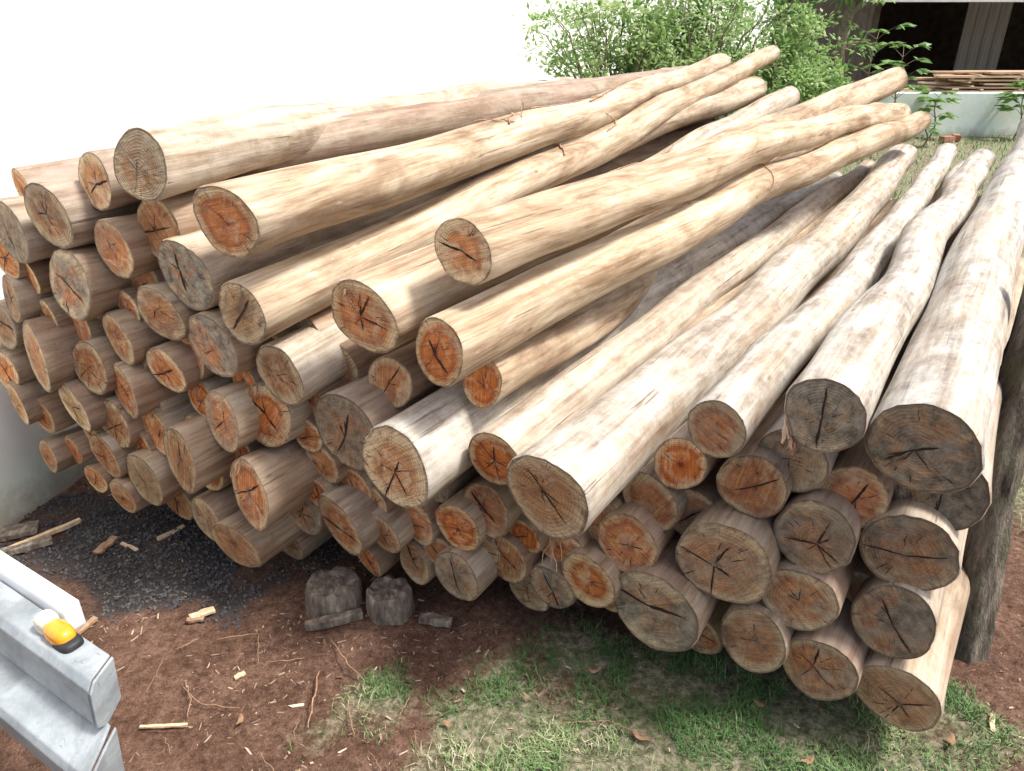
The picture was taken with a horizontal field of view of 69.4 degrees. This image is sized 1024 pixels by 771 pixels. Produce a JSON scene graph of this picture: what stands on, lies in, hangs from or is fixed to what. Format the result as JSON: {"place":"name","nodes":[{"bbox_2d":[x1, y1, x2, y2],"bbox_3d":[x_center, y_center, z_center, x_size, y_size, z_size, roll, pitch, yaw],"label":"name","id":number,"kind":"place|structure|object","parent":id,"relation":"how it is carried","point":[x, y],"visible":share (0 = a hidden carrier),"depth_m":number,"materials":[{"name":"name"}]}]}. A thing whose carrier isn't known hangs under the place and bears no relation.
{"place":"outdoors","nodes":[
{"label":"outdoors","id":0,"kind":"place"},
{"bbox_2d":[0,483,353,629],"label":"gravel","id":1,"kind":"structure","parent":0,"point":[104,578],"depth_m":2.54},
{"bbox_2d":[0,136,1023,770],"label":"ground","id":2,"kind":"structure","parent":0,"point":[504,612],"depth_m":2.08,"materials":[{"name":"soil"}]},
{"bbox_2d":[0,550,124,770],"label":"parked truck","id":3,"kind":"object","parent":2,"relation":"on","point":[56,712],"visible":1,"depth_m":1.41,"materials":[{"name":"grey paint"}]},
{"bbox_2d":[282,528,332,559],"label":"log","id":4,"kind":"object","parent":2,"relation":"on","point":[304,546],"visible":0.13,"depth_m":2.49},
{"bbox_2d":[211,510,304,567],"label":"log","id":5,"kind":"object","parent":4,"relation":"on","point":[239,538],"visible":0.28,"depth_m":2.33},
{"bbox_2d":[292,498,326,535],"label":"log","id":6,"kind":"object","parent":4,"relation":"on","point":[308,519],"visible":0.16,"depth_m":2.36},
{"bbox_2d":[230,439,317,530],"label":"log","id":7,"kind":"object","parent":6,"relation":"on","point":[272,485],"visible":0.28,"depth_m":2.17,"materials":[{"name":"brown wood"}]},
{"bbox_2d":[244,380,312,446],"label":"log","id":8,"kind":"object","parent":7,"relation":"on","point":[281,423],"visible":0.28,"depth_m":2.12,"materials":[{"name":"brown wood"}]},
{"bbox_2d":[256,86,799,405],"bbox_3d":[0.696,-1.083,3.783,0.231,0.228,4.905,16,35,30],"label":"log","id":9,"kind":"object","parent":8,"relation":"on","point":[299,366],"visible":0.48,"depth_m":2.05,"materials":[{"name":"beige wood"}]},
{"bbox_2d":[218,45,779,344],"bbox_3d":[0.643,-1.344,3.799,0.191,0.214,5.206,15,35,28],"label":"log","id":10,"kind":"object","parent":9,"relation":"on","point":[257,307],"visible":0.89,"depth_m":2.38,"materials":[{"name":"beige wood"}]},
{"bbox_2d":[0,0,635,527],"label":"boundary wall","id":11,"kind":"structure","parent":2,"relation":"on","point":[78,78],"depth_m":3.45,"materials":[{"name":"paint"}]},
{"bbox_2d":[305,608,362,630],"bbox_3d":[-0.546,0.718,2.267,0.174,0.029,0.030,-7,27,-19],"label":"wood offcut","id":12,"kind":"object","parent":2,"relation":"on","point":[333,620],"visible":1,"depth_m":2.26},
{"bbox_2d":[305,565,364,618],"bbox_3d":[-0.565,0.652,2.349,0.189,0.109,0.185,0,26,0],"label":"tree stump","id":13,"kind":"object","parent":2,"relation":"on","point":[337,589],"visible":0.94,"depth_m":2.31,"materials":[{"name":"grey wood"}]},
{"bbox_2d":[366,574,415,625],"bbox_3d":[-0.383,0.669,2.313,0.155,0.110,0.147,0,26,0],"label":"tree stump","id":14,"kind":"object","parent":2,"relation":"on","point":[390,600],"visible":0.99,"depth_m":2.27,"materials":[{"name":"grey wood"}]},
{"bbox_2d":[0,487,1023,770],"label":"wood litter","id":15,"kind":"object","parent":2,"relation":"on","point":[370,669],"visible":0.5,"depth_m":2.12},
{"bbox_2d":[510,0,702,80],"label":"shrub","id":16,"kind":"object","parent":2,"relation":"on","point":[600,60],"visible":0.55,"depth_m":8.00,"materials":[{"name":"green plant"}]},
{"bbox_2d":[634,0,775,70],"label":"bush","id":17,"kind":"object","parent":2,"relation":"on","point":[757,9],"depth_m":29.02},
{"bbox_2d":[691,600,731,654],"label":"log","id":18,"kind":"object","parent":2,"relation":"on","point":[709,642],"visible":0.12,"depth_m":2.11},
{"bbox_2d":[614,532,719,651],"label":"log","id":19,"kind":"object","parent":18,"relation":"on","point":[664,603],"visible":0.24,"depth_m":1.91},
{"bbox_2d":[598,248,853,571],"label":"log","id":20,"kind":"object","parent":19,"relation":"on","point":[630,534],"visible":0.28,"depth_m":1.92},
{"bbox_2d":[622,457,687,530],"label":"log","id":21,"kind":"object","parent":20,"relation":"on","point":[646,488],"visible":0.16,"depth_m":1.90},
{"bbox_2d":[654,421,720,488],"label":"log","id":22,"kind":"object","parent":21,"relation":"on","point":[682,460],"visible":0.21,"depth_m":1.82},
{"bbox_2d":[506,143,917,570],"bbox_3d":[1.452,-0.645,3.513,0.268,0.294,4.930,16,32,30],"label":"log","id":23,"kind":"object","parent":21,"relation":"on","point":[574,476],"visible":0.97,"depth_m":2.07,"materials":[{"name":"beige wood"}]},
{"bbox_2d":[672,492,792,603],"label":"log","id":24,"kind":"object","parent":19,"relation":"on","point":[725,551],"visible":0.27,"depth_m":1.79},
{"bbox_2d":[716,188,938,517],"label":"log","id":25,"kind":"object","parent":24,"relation":"on","point":[753,479],"visible":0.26,"depth_m":1.75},
{"bbox_2d":[687,143,957,457],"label":"log","id":26,"kind":"object","parent":25,"relation":"on","point":[729,410],"visible":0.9,"depth_m":2.01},
{"bbox_2d":[758,160,964,492],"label":"log","id":27,"kind":"object","parent":25,"relation":"on","point":[809,470],"visible":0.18,"depth_m":1.71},
{"bbox_2d":[781,149,995,454],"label":"log","id":28,"kind":"object","parent":27,"relation":"on","point":[834,391],"visible":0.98,"depth_m":1.75,"materials":[{"name":"brown wood"}]},
{"bbox_2d":[674,357,812,534],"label":"log","id":29,"kind":"object","parent":19,"relation":"on","point":[703,494],"visible":0.1,"depth_m":1.91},
{"bbox_2d":[599,0,826,119],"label":"shrub","id":30,"kind":"object","parent":2,"relation":"on","point":[703,17],"visible":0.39,"depth_m":8.07,"materials":[{"name":"green plant"}]},
{"bbox_2d":[702,0,867,115],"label":"shrub","id":31,"kind":"object","parent":2,"relation":"on","point":[811,87],"visible":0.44,"depth_m":8.92,"materials":[{"name":"green plant"}]},
{"bbox_2d":[799,0,894,77],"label":"tree","id":32,"kind":"object","parent":2,"relation":"on","point":[852,8],"visible":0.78,"depth_m":10.65,"materials":[{"name":"green plant"}]},
{"bbox_2d":[719,92,1023,135],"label":"retaining wall","id":33,"kind":"structure","parent":2,"relation":"on","point":[978,113],"depth_m":12.07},
{"bbox_2d":[775,0,1023,91],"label":"open shed","id":34,"kind":"structure","parent":2,"relation":"on","point":[972,34],"depth_m":16.94,"materials":[{"name":"concrete"}]},
{"bbox_2d":[954,285,1023,663],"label":"wooden post","id":35,"kind":"object","parent":2,"relation":"on","point":[986,549],"visible":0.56,"depth_m":2.02,"materials":[{"name":"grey wood"}]},
{"bbox_2d":[283,132,1023,770],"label":"grass","id":36,"kind":"structure","parent":0,"point":[749,722],"depth_m":1.95,"materials":[{"name":"plant"}]},
{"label":"bearer log","id":37,"kind":"object","parent":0,"visible":0},
{"bbox_2d":[109,474,150,512],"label":"log","id":38,"kind":"object","parent":37,"relation":"on","point":[126,495],"visible":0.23,"depth_m":2.49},
{"bbox_2d":[84,461,114,492],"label":"log","id":39,"kind":"object","parent":38,"relation":"on","point":[99,477],"visible":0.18,"depth_m":2.53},
{"bbox_2d":[64,430,95,463],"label":"log","id":40,"kind":"object","parent":39,"relation":"on","point":[77,443],"visible":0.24,"depth_m":2.52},
{"bbox_2d":[39,425,82,472],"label":"log","id":41,"kind":"object","parent":40,"relation":"on","point":[56,453],"visible":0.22,"depth_m":2.55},
{"bbox_2d":[37,391,75,432],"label":"log","id":42,"kind":"object","parent":41,"relation":"on","point":[56,417],"visible":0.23,"depth_m":2.50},
{"bbox_2d":[6,379,57,424],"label":"log","id":43,"kind":"object","parent":42,"relation":"on","point":[24,397],"visible":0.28,"depth_m":2.47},
{"bbox_2d":[0,343,36,388],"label":"log","id":44,"kind":"object","parent":43,"relation":"on","point":[15,366],"visible":0.17,"depth_m":2.45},
{"bbox_2d":[0,299,23,349],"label":"log","id":45,"kind":"object","parent":44,"relation":"on","point":[11,335],"visible":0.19,"depth_m":2.37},
{"bbox_2d":[89,430,135,477],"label":"log","id":46,"kind":"object","parent":38,"relation":"on","point":[109,453],"visible":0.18,"depth_m":2.44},
{"bbox_2d":[83,427,102,439],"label":"log","id":47,"kind":"object","parent":46,"relation":"on","point":[88,434],"visible":0.05,"depth_m":2.46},
{"bbox_2d":[58,378,115,431],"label":"log","id":48,"kind":"object","parent":47,"relation":"on","point":[85,407],"visible":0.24,"depth_m":2.34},
{"bbox_2d":[102,395,144,448],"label":"log","id":49,"kind":"object","parent":46,"relation":"on","point":[123,427],"visible":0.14,"depth_m":2.36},
{"bbox_2d":[72,333,121,394],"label":"log","id":50,"kind":"object","parent":49,"relation":"on","point":[96,358],"visible":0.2,"depth_m":2.26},
{"bbox_2d":[166,487,208,519],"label":"log","id":51,"kind":"object","parent":37,"relation":"on","point":[180,505],"visible":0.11,"depth_m":2.52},
{"bbox_2d":[126,449,184,505],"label":"log","id":52,"kind":"object","parent":51,"relation":"on","point":[153,479],"visible":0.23,"depth_m":2.38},
{"bbox_2d":[142,398,195,455],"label":"log","id":53,"kind":"object","parent":52,"relation":"on","point":[157,421],"visible":0.12,"depth_m":2.31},
{"bbox_2d":[113,361,180,418],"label":"log","id":54,"kind":"object","parent":53,"relation":"on","point":[140,390],"visible":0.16,"depth_m":2.23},
{"bbox_2d":[102,308,169,365],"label":"log","id":55,"kind":"object","parent":54,"relation":"on","point":[132,338],"visible":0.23,"depth_m":2.17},
{"bbox_2d":[131,117,715,287],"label":"log","id":56,"kind":"object","parent":55,"relation":"on","point":[154,276],"visible":0.06,"depth_m":2.14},
{"bbox_2d":[94,213,160,278],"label":"log","id":57,"kind":"object","parent":56,"relation":"on","point":[123,247],"visible":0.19,"depth_m":2.02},
{"bbox_2d":[78,65,687,210],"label":"log","id":58,"kind":"object","parent":57,"relation":"on","point":[353,133],"visible":0.62,"depth_m":2.76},
{"bbox_2d":[136,190,200,257],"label":"log","id":59,"kind":"object","parent":56,"relation":"on","point":[159,221],"visible":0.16,"depth_m":1.98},
{"bbox_2d":[191,483,239,540],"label":"log","id":60,"kind":"object","parent":37,"relation":"on","point":[210,509],"visible":0.21,"depth_m":2.37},
{"bbox_2d":[205,472,231,490],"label":"log","id":61,"kind":"object","parent":60,"relation":"on","point":[222,482],"visible":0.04,"depth_m":2.35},
{"bbox_2d":[163,415,235,493],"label":"log","id":62,"kind":"object","parent":61,"relation":"on","point":[198,456],"visible":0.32,"depth_m":2.22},
{"bbox_2d":[188,374,232,417],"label":"log","id":63,"kind":"object","parent":62,"relation":"on","point":[197,394],"visible":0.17,"depth_m":2.24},
{"bbox_2d":[146,340,215,392],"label":"log","id":64,"kind":"object","parent":63,"relation":"on","point":[173,365],"visible":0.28,"depth_m":2.16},
{"bbox_2d":[190,345,214,379],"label":"log","id":65,"kind":"object","parent":63,"relation":"on","point":[204,371],"visible":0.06,"depth_m":2.17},
{"bbox_2d":[134,118,716,340],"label":"log","id":66,"kind":"object","parent":65,"relation":"on","point":[163,310],"visible":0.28,"depth_m":2.10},
{"bbox_2d":[204,381,258,452],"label":"log","id":67,"kind":"object","parent":62,"relation":"on","point":[232,413],"visible":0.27,"depth_m":2.13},
{"bbox_2d":[232,366,261,385],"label":"log","id":68,"kind":"object","parent":67,"relation":"on","point":[249,377],"visible":0.11,"depth_m":2.14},
{"bbox_2d":[188,307,272,376],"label":"log","id":69,"kind":"object","parent":68,"relation":"on","point":[220,349],"visible":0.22,"depth_m":2.04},
{"bbox_2d":[157,76,766,310],"bbox_3d":[0.426,-1.199,3.636,0.218,0.219,4.616,17,33,31],"label":"log","id":70,"kind":"object","parent":69,"relation":"on","point":[198,270],"visible":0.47,"depth_m":2.11,"materials":[{"name":"brown wood"}]},
{"bbox_2d":[192,53,731,258],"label":"log","id":71,"kind":"object","parent":70,"relation":"on","point":[244,217],"visible":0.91,"depth_m":2.15,"materials":[{"name":"beige wood"}]},
{"bbox_2d":[358,542,399,576],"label":"log","id":72,"kind":"object","parent":37,"relation":"on","point":[376,559],"visible":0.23,"depth_m":2.33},
{"bbox_2d":[318,483,379,555],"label":"log","id":73,"kind":"object","parent":72,"relation":"on","point":[346,510],"visible":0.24,"depth_m":2.18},
{"bbox_2d":[310,475,339,506],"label":"log","id":74,"kind":"object","parent":73,"relation":"on","point":[321,485],"visible":0.15,"depth_m":2.24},
{"bbox_2d":[305,446,348,483],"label":"log","id":75,"kind":"object","parent":74,"relation":"on","point":[330,467],"visible":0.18,"depth_m":2.19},
{"bbox_2d":[314,375,441,470],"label":"log","id":76,"kind":"object","parent":75,"relation":"on","point":[348,417],"visible":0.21,"depth_m":2.04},
{"bbox_2d":[339,158,773,383],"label":"log","id":77,"kind":"object","parent":76,"relation":"on","point":[359,359],"visible":0.08,"depth_m":2.13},
{"bbox_2d":[368,148,813,407],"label":"log","id":78,"kind":"object","parent":76,"relation":"on","point":[398,378],"visible":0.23,"depth_m":2.02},
{"bbox_2d":[400,539,435,584],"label":"log","id":79,"kind":"object","parent":37,"relation":"on","point":[417,564],"visible":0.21,"depth_m":2.25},
{"bbox_2d":[372,506,414,552],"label":"log","id":80,"kind":"object","parent":79,"relation":"on","point":[396,530],"visible":0.2,"depth_m":2.18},
{"bbox_2d":[403,499,442,545],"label":"log","id":81,"kind":"object","parent":79,"relation":"on","point":[426,528],"visible":0.16,"depth_m":2.17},
{"bbox_2d":[433,465,478,502],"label":"log","id":82,"kind":"object","parent":81,"relation":"on","point":[462,480],"visible":0.04,"depth_m":2.15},
{"bbox_2d":[362,171,841,507],"bbox_3d":[0.990,-0.635,3.582,0.250,0.277,4.605,17,30,30],"label":"log","id":83,"kind":"object","parent":82,"relation":"on","point":[415,455],"visible":0.39,"depth_m":1.93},
{"bbox_2d":[462,196,778,407],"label":"log","id":84,"kind":"object","parent":83,"relation":"on","point":[551,347],"visible":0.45,"depth_m":2.15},
{"bbox_2d":[416,111,930,387],"bbox_3d":[1.255,-0.935,3.333,0.190,0.214,4.613,19,34,34],"label":"log","id":85,"kind":"object","parent":84,"relation":"on","point":[458,342],"visible":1,"depth_m":2.18,"materials":[{"name":"beige wood"}]},
{"bbox_2d":[331,67,907,353],"bbox_3d":[1.105,-1.132,3.455,0.235,0.221,4.823,19,35,34],"label":"log","id":86,"kind":"object","parent":85,"relation":"on","point":[388,306],"visible":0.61,"depth_m":1.89,"materials":[{"name":"beige wood"}]},
{"bbox_2d":[434,102,911,284],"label":"log","id":87,"kind":"object","parent":85,"relation":"on","point":[479,247],"visible":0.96,"depth_m":2.10,"materials":[{"name":"wood"}]},
{"bbox_2d":[434,544,497,600],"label":"log","id":88,"kind":"object","parent":37,"relation":"on","point":[467,575],"visible":0.23,"depth_m":2.13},
{"bbox_2d":[435,474,486,550],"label":"log","id":89,"kind":"object","parent":88,"relation":"on","point":[460,520],"visible":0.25,"depth_m":2.06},
{"bbox_2d":[509,576,549,610],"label":"log","id":90,"kind":"object","parent":37,"relation":"on","point":[525,593],"visible":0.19,"depth_m":2.22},
{"bbox_2d":[490,532,544,583],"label":"log","id":91,"kind":"object","parent":90,"relation":"on","point":[517,562],"visible":0.23,"depth_m":2.11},
{"bbox_2d":[463,476,522,538],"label":"log","id":92,"kind":"object","parent":91,"relation":"on","point":[499,508],"visible":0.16,"depth_m":2.02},
{"bbox_2d":[684,199,842,331],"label":"log","id":93,"kind":"object","parent":92,"relation":"on","point":[718,303],"visible":0.04,"depth_m":3.08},
{"bbox_2d":[468,159,875,484],"bbox_3d":[1.232,-0.678,3.583,0.194,0.169,4.609,17,31,30],"label":"log","id":94,"kind":"object","parent":93,"relation":"on","point":[496,446],"visible":0.84,"depth_m":2.41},
{"bbox_2d":[509,514,548,552],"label":"log","id":95,"kind":"object","parent":91,"relation":"on","point":[528,534],"visible":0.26,"depth_m":2.05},
{"bbox_2d":[529,555,576,609],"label":"log","id":96,"kind":"object","parent":37,"relation":"on","point":[552,586],"visible":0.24,"depth_m":2.10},
{"bbox_2d":[541,529,590,562],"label":"log","id":97,"kind":"object","parent":96,"relation":"on","point":[569,545],"visible":0.12,"depth_m":2.04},
{"bbox_2d":[604,603,616,612],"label":"log","id":98,"kind":"object","parent":37,"relation":"on","point":[612,608],"visible":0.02,"depth_m":2.10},
{"bbox_2d":[562,538,622,607],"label":"log","id":99,"kind":"object","parent":98,"relation":"on","point":[591,572],"visible":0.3,"depth_m":1.99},
{"bbox_2d":[588,199,897,539],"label":"log","id":100,"kind":"object","parent":99,"relation":"on","point":[616,502],"visible":0.1,"depth_m":2.03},
{"bbox_2d":[720,599,794,672],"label":"log","id":101,"kind":"object","parent":37,"relation":"on","point":[756,637],"visible":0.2,"depth_m":1.85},
{"bbox_2d":[783,598,869,700],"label":"log","id":102,"kind":"object","parent":37,"relation":"on","point":[826,663],"visible":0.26,"depth_m":1.82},
{"bbox_2d":[762,538,860,630],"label":"log","id":103,"kind":"object","parent":102,"relation":"on","point":[795,597],"visible":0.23,"depth_m":1.77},
{"bbox_2d":[773,195,981,573],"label":"log","id":104,"kind":"object","parent":103,"relation":"on","point":[818,531],"visible":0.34,"depth_m":1.71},
{"bbox_2d":[820,225,963,527],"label":"log","id":105,"kind":"object","parent":104,"relation":"on","point":[860,481],"visible":0.26,"depth_m":1.69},
{"bbox_2d":[855,257,1023,731],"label":"log","id":106,"kind":"object","parent":37,"relation":"on","point":[907,694],"visible":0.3,"depth_m":1.78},
{"bbox_2d":[850,272,1017,659],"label":"log","id":107,"kind":"object","parent":106,"relation":"on","point":[897,620],"visible":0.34,"depth_m":1.73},
{"bbox_2d":[859,243,1023,590],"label":"log","id":108,"kind":"object","parent":107,"relation":"on","point":[917,544],"visible":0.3,"depth_m":1.66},
{"bbox_2d":[893,260,1017,530],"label":"log","id":109,"kind":"object","parent":108,"relation":"on","point":[966,508],"visible":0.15,"depth_m":1.63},
{"bbox_2d":[864,116,1023,492],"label":"log","id":110,"kind":"object","parent":109,"relation":"on","point":[928,428],"visible":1,"depth_m":1.62,"materials":[{"name":"wood"}]},
{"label":"log","id":111,"kind":"object","parent":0,"visible":0},
{"bbox_2d":[49,243,131,321],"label":"log","id":112,"kind":"object","parent":111,"relation":"on","point":[86,283],"visible":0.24,"depth_m":2.12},
{"bbox_2d":[23,176,139,248],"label":"log","id":113,"kind":"object","parent":112,"relation":"on","point":[63,213],"visible":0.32,"depth_m":2.03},
{"bbox_2d":[113,77,573,201],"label":"log","id":114,"kind":"object","parent":113,"relation":"on","point":[154,163],"visible":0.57,"depth_m":2.06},
{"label":"log","id":115,"kind":"object","parent":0,"visible":0},
{"bbox_2d":[22,315,79,392],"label":"log","id":116,"kind":"object","parent":115,"relation":"on","point":[49,344],"visible":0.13,"depth_m":2.28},
{"bbox_2d":[2,274,53,322],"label":"log","id":117,"kind":"object","parent":116,"relation":"on","point":[22,298],"visible":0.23,"depth_m":2.27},
{"bbox_2d":[39,296,72,327],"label":"log","id":118,"kind":"object","parent":116,"relation":"on","point":[55,312],"visible":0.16,"depth_m":2.27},
{"bbox_2d":[25,257,51,294],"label":"log","id":119,"kind":"object","parent":118,"relation":"on","point":[37,277],"visible":0.17,"depth_m":2.24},
{"bbox_2d":[0,195,59,263],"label":"log","id":120,"kind":"object","parent":119,"relation":"on","point":[23,240],"visible":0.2,"depth_m":2.13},
{"bbox_2d":[11,76,607,195],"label":"log","id":121,"kind":"object","parent":120,"relation":"on","point":[23,177],"visible":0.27,"depth_m":2.21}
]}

